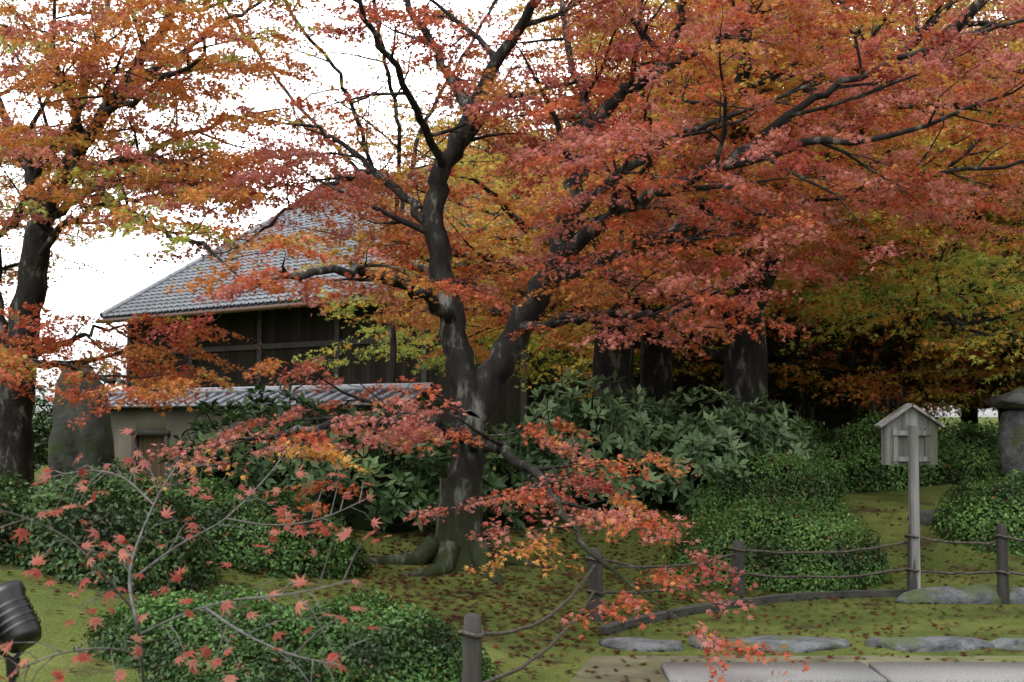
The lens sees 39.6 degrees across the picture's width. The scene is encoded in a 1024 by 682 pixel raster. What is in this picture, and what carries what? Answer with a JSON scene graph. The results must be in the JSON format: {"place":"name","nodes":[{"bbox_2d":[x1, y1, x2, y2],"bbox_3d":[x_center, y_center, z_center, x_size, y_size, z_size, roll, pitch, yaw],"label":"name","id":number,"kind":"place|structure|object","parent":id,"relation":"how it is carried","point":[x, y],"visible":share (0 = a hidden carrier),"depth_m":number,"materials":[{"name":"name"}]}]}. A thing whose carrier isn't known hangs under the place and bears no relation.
{"place":"outdoors","nodes":[
{"label":"outdoors","id":0,"kind":"place"},
{"bbox_2d":[133,302,520,453],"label":"building wall","id":1,"kind":"structure","parent":0,"point":[299,324],"depth_m":31.96,"materials":[{"name":"brown wood"}]},
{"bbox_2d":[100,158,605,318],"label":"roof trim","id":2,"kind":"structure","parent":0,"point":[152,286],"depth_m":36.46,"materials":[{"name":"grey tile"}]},
{"bbox_2d":[0,0,1019,416],"label":"sky","id":3,"kind":"structure","parent":0,"point":[85,293],"materials":[{"name":"white"}]},
{"bbox_2d":[0,417,1023,681],"bbox_3d":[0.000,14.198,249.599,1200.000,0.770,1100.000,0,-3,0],"label":"ground","id":4,"kind":"structure","parent":0,"point":[44,599],"depth_m":10.47,"materials":[{"name":"green plant"}]},
{"bbox_2d":[0,580,41,681],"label":"garden spotlight","id":5,"kind":"object","parent":4,"relation":"on","point":[19,621],"visible":0.97,"depth_m":4.32,"materials":[{"name":"black metal"}]},
{"bbox_2d":[32,377,53,471],"bbox_3d":[-8.193,1.323,20.759,3.795,2.066,2.433,3,-4,-44],"label":"evergreen shrub","id":6,"kind":"object","parent":4,"relation":"on","point":[41,442],"visible":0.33,"depth_m":21.28,"materials":[{"name":"green plant"}]},
{"bbox_2d":[0,0,157,320],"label":"maple tree","id":7,"kind":"object","parent":4,"relation":"on","point":[21,225],"visible":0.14,"depth_m":32.24,"materials":[{"name":"orange plant"}]},
{"bbox_2d":[48,362,114,485],"bbox_3d":[-5.120,1.258,16.901,0.728,2.104,0.556,0,-3,0],"label":"standing stone","id":8,"kind":"object","parent":4,"relation":"on","point":[92,441],"visible":0.52,"depth_m":16.69,"materials":[{"name":"grey stone"}]},
{"bbox_2d":[0,457,224,597],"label":"azalea shrub","id":9,"kind":"object","parent":4,"relation":"on","point":[123,508],"visible":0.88,"depth_m":9.24,"materials":[{"name":"green plant"}]},
{"bbox_2d":[0,428,391,681],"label":"sapling tree","id":10,"kind":"object","parent":4,"relation":"on","point":[331,659],"visible":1,"depth_m":4.37,"materials":[{"name":"red plant"}]},
{"bbox_2d":[0,0,417,493],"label":"maple tree","id":11,"kind":"object","parent":4,"relation":"on","point":[23,347],"visible":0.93,"depth_m":12.74,"materials":[{"name":"orange plant"}]},
{"bbox_2d":[155,474,373,579],"bbox_3d":[-2.014,1.471,10.716,1.929,0.918,1.360,-1,-3,18],"label":"azalea shrub","id":12,"kind":"object","parent":4,"relation":"on","point":[290,555],"visible":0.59,"depth_m":10.31,"materials":[{"name":"green plant"}]},
{"bbox_2d":[110,404,439,481],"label":"garden wall","id":13,"kind":"structure","parent":4,"relation":"on","point":[139,421],"depth_m":19.85,"materials":[{"name":"paint"}]},
{"bbox_2d":[141,435,163,476],"bbox_3d":[-5.036,2.345,20.091,0.780,2.020,0.001,-3,-4,43],"label":"door","id":14,"kind":"structure","parent":13,"relation":"in","point":[147,442],"depth_m":20.17,"materials":[{"name":"brown wood"}]},
{"bbox_2d":[108,382,443,407],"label":"roof","id":15,"kind":"structure","parent":13,"relation":"on","point":[237,394],"depth_m":17.70,"materials":[{"name":"tile"}]},
{"bbox_2d":[72,583,500,681],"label":"azalea shrub","id":16,"kind":"object","parent":4,"relation":"on","point":[400,647],"visible":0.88,"depth_m":7.18,"materials":[{"name":"green plant"}]},
{"bbox_2d":[158,377,583,532],"bbox_3d":[-1.268,1.154,13.399,3.965,1.629,3.078,0,-3,0],"label":"dark evergreen shrub","id":17,"kind":"object","parent":4,"relation":"on","point":[396,502],"visible":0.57,"depth_m":12.69,"materials":[{"name":"green plant"}]},
{"bbox_2d":[194,0,576,382],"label":"bare twig tree","id":18,"kind":"object","parent":4,"relation":"on","point":[392,328],"visible":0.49,"depth_m":20.71,"materials":[{"name":"brown plant"}]},
{"bbox_2d":[126,181,869,453],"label":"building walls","id":19,"kind":"structure","parent":4,"relation":"on","point":[833,421],"depth_m":31.47,"materials":[{"name":"brown wood"}]},
{"bbox_2d":[105,150,665,315],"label":"building roof","id":20,"kind":"structure","parent":19,"relation":"on","point":[155,298],"depth_m":35.74,"materials":[{"name":"grey tile"}]},
{"bbox_2d":[95,294,404,383],"bbox_3d":[-5.180,1.436,31.741,14.200,4.455,0.940,-3,-4,43],"label":"building gutter","id":21,"kind":"object","parent":20,"relation":"attached to","point":[245,309],"visible":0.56,"depth_m":32.42,"materials":[{"name":"brown metal"}]},
{"bbox_2d":[102,292,405,323],"bbox_3d":[-5.071,-1.003,31.985,14.000,0.652,0.952,-3,-4,43],"label":"roof eave","id":22,"kind":"object","parent":20,"relation":"attached to","point":[283,302],"visible":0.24,"depth_m":32.64,"materials":[{"name":"brown wood"}]},
{"bbox_2d":[4,496,1023,681],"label":"fallen leaves","id":23,"kind":"object","parent":4,"relation":"on","point":[400,577],"visible":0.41,"depth_m":10.52,"materials":[{"name":"brown plant"}]},
{"bbox_2d":[123,0,1023,681],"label":"maple tree","id":24,"kind":"object","parent":4,"relation":"on","point":[457,540],"visible":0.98,"depth_m":11.06,"materials":[{"name":"red plant"}]},
{"bbox_2d":[250,0,1023,434],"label":"tree","id":25,"kind":"object","parent":4,"relation":"on","point":[610,362],"visible":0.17,"depth_m":16.31,"materials":[{"name":"red plant"}]},
{"bbox_2d":[598,637,683,651],"bbox_3d":[0.840,2.006,9.208,0.592,0.143,0.327,-1,-3,20],"label":"edge stone","id":26,"kind":"object","parent":4,"relation":"on","point":[635,643],"visible":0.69,"depth_m":9.12,"materials":[{"name":"grey stone"}]},
{"bbox_2d":[273,0,1023,424],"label":"maple tree","id":27,"kind":"object","parent":4,"relation":"on","point":[787,368],"visible":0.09,"depth_m":23.06,"materials":[{"name":"orange plant"}]},
{"bbox_2d":[310,0,988,434],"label":"tree","id":28,"kind":"object","parent":4,"relation":"on","point":[656,376],"visible":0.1,"depth_m":15.66,"materials":[{"name":"orange plant"}]},
{"bbox_2d":[281,0,1023,430],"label":"dark maple tree","id":29,"kind":"object","parent":4,"relation":"on","point":[925,304],"visible":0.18,"depth_m":20.13,"materials":[{"name":"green plant"}]},
{"bbox_2d":[299,0,1023,436],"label":"maple tree","id":30,"kind":"object","parent":4,"relation":"on","point":[805,404],"visible":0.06,"depth_m":26.59,"materials":[{"name":"orange plant"}]},
{"bbox_2d":[498,366,830,519],"bbox_3d":[1.689,1.177,14.994,3.842,1.823,1.981,1,-3,-19],"label":"rhododendron shrub","id":31,"kind":"object","parent":4,"relation":"on","point":[703,450],"visible":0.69,"depth_m":14.50,"materials":[{"name":"green plant"}]},
{"bbox_2d":[313,0,1023,440],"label":"tree","id":32,"kind":"object","parent":4,"relation":"on","point":[745,366],"visible":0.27,"depth_m":15.60,"materials":[{"name":"red plant"}]},
{"bbox_2d":[408,6,946,421],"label":"tree","id":33,"kind":"object","parent":4,"relation":"on","point":[549,139],"depth_m":46.73,"materials":[{"name":"orange plant"}]},
{"bbox_2d":[373,0,1020,412],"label":"tree","id":34,"kind":"object","parent":4,"relation":"on","point":[563,124],"visible":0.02,"depth_m":33.22,"materials":[{"name":"orange plant"}]},
{"bbox_2d":[688,635,720,651],"bbox_3d":[1.271,2.011,9.219,0.236,0.177,0.391,0,-3,0],"label":"edge stone","id":35,"kind":"object","parent":4,"relation":"on","point":[694,642],"visible":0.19,"depth_m":9.18,"materials":[{"name":"grey stone"}]},
{"bbox_2d":[462,523,1008,681],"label":"fence posts","id":36,"kind":"object","parent":4,"relation":"on","point":[471,658],"visible":0.77,"depth_m":10.15,"materials":[{"name":"wood"}]},
{"bbox_2d":[457,534,1023,681],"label":"fence rope","id":37,"kind":"object","parent":36,"relation":"attached to","point":[536,623],"visible":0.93,"depth_m":11.25,"materials":[{"name":"brown fabric"}]},
{"bbox_2d":[471,0,1023,426],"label":"maple tree","id":38,"kind":"object","parent":4,"relation":"on","point":[933,402],"visible":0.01,"depth_m":31.37,"materials":[{"name":"orange plant"}]},
{"bbox_2d":[598,589,906,634],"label":"border kerb","id":39,"kind":"structure","parent":4,"relation":"on","point":[620,626],"depth_m":11.19,"materials":[{"name":"stone"}]},
{"bbox_2d":[675,440,853,524],"bbox_3d":[2.601,1.660,14.626,1.867,1.285,1.660,0,-3,0],"label":"azalea shrub","id":40,"kind":"object","parent":4,"relation":"on","point":[784,475],"visible":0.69,"depth_m":14.25,"materials":[{"name":"green plant"}]},
{"bbox_2d":[659,493,896,593],"bbox_3d":[2.342,1.903,12.486,2.110,1.142,1.658,0,-3,0],"label":"azalea shrub","id":41,"kind":"object","parent":4,"relation":"on","point":[781,528],"visible":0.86,"depth_m":12.09,"materials":[{"name":"green plant"}]},
{"bbox_2d":[722,635,850,652],"bbox_3d":[1.763,1.999,9.240,0.845,0.124,0.484,1,-3,-26],"label":"edge stone","id":42,"kind":"object","parent":4,"relation":"on","point":[795,644],"visible":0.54,"depth_m":9.14,"materials":[{"name":"grey stone"}]},
{"bbox_2d":[557,0,1023,422],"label":"maple tree","id":43,"kind":"object","parent":4,"relation":"on","point":[1008,377],"visible":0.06,"depth_m":26.84,"materials":[{"name":"orange plant"}]},
{"bbox_2d":[649,410,1007,492],"bbox_3d":[3.944,1.627,17.174,5.477,1.582,1.830,0,-3,-8],"label":"long hedge","id":44,"kind":"object","parent":4,"relation":"on","point":[967,454],"visible":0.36,"depth_m":16.73,"materials":[{"name":"green plant"}]},
{"bbox_2d":[654,0,1023,420],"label":"tree","id":45,"kind":"object","parent":4,"relation":"on","point":[936,401],"visible":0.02,"depth_m":34.79,"materials":[{"name":"orange plant"}]},
{"bbox_2d":[697,55,1023,418],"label":"maple tree","id":46,"kind":"object","parent":4,"relation":"on","point":[852,264],"visible":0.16,"depth_m":22.35,"materials":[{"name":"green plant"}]},
{"bbox_2d":[874,403,945,587],"bbox_3d":[3.307,1.399,11.780,0.542,1.766,0.235,0,-3,0],"label":"wooden signpost","id":47,"kind":"object","parent":4,"relation":"on","point":[909,438],"visible":0.98,"depth_m":11.76,"materials":[{"name":"grey wood"}]},
{"bbox_2d":[895,592,927,603],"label":"border rock","id":48,"kind":"object","parent":4,"relation":"on","point":[911,598],"visible":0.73,"depth_m":11.36,"materials":[{"name":"stone"}]},
{"bbox_2d":[907,586,948,603],"bbox_3d":[3.378,2.081,11.494,0.441,0.202,0.333,1,-3,-25],"label":"border rock","id":49,"kind":"object","parent":4,"relation":"on","point":[932,595],"visible":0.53,"depth_m":11.38,"materials":[{"name":"stone"}]},
{"bbox_2d":[864,636,994,651],"bbox_3d":[2.723,2.007,9.197,0.864,0.171,0.324,0,-3,0],"label":"edge stone","id":50,"kind":"object","parent":4,"relation":"on","point":[935,643],"visible":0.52,"depth_m":9.12,"materials":[{"name":"grey stone"}]},
{"bbox_2d":[907,503,955,527],"bbox_3d":[4.426,1.782,14.249,0.884,0.327,0.654,2,-4,-32],"label":"moss rock","id":51,"kind":"object","parent":4,"relation":"on","point":[926,518],"visible":0.16,"depth_m":14.00,"materials":[{"name":"grey stone"}]},
{"bbox_2d":[941,587,960,603],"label":"border rock","id":52,"kind":"object","parent":4,"relation":"on","point":[951,596],"visible":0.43,"depth_m":11.37,"materials":[{"name":"stone"}]},
{"bbox_2d":[923,394,997,420],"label":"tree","id":53,"kind":"object","parent":4,"relation":"on","point":[983,410],"depth_m":44.91,"materials":[{"name":"green plant"}]},
{"bbox_2d":[928,12,1019,430],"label":"tree","id":54,"kind":"object","parent":4,"relation":"on","point":[973,416],"depth_m":43.74,"materials":[{"name":"orange plant"}]},
{"bbox_2d":[927,469,1023,555],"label":"azalea shrub","id":55,"kind":"object","parent":4,"relation":"on","point":[981,513],"visible":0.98,"depth_m":13.49,"materials":[{"name":"green plant"}]},
{"bbox_2d":[957,583,1001,603],"bbox_3d":[3.782,2.082,11.482,0.493,0.252,0.347,0,-3,0],"label":"border rock","id":56,"kind":"object","parent":4,"relation":"on","point":[980,593],"visible":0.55,"depth_m":11.36,"materials":[{"name":"stone"}]},
{"bbox_2d":[982,387,1023,484],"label":"stone lantern","id":57,"kind":"object","parent":4,"relation":"on","point":[1011,438],"visible":0.88,"depth_m":16.02,"materials":[{"name":"grey stone"}]},
{"bbox_2d":[990,636,1023,650],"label":"edge stone","id":58,"kind":"object","parent":4,"relation":"on","point":[1016,643],"visible":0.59,"depth_m":9.20,"materials":[{"name":"grey stone"}]},
{"bbox_2d":[1009,586,1023,603],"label":"border rock","id":59,"kind":"object","parent":4,"relation":"on","point":[1016,595],"visible":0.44,"depth_m":11.37,"materials":[{"name":"stone"}]},
{"bbox_2d":[570,656,1023,681],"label":"paved path","id":60,"kind":"structure","parent":0,"point":[635,670],"depth_m":8.66,"materials":[{"name":"beige stone"}]},
{"bbox_2d":[661,662,1023,681],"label":"path paving","id":61,"kind":"structure","parent":60,"relation":"on","point":[863,672],"depth_m":8.10,"materials":[{"name":"stone"}]}
]}

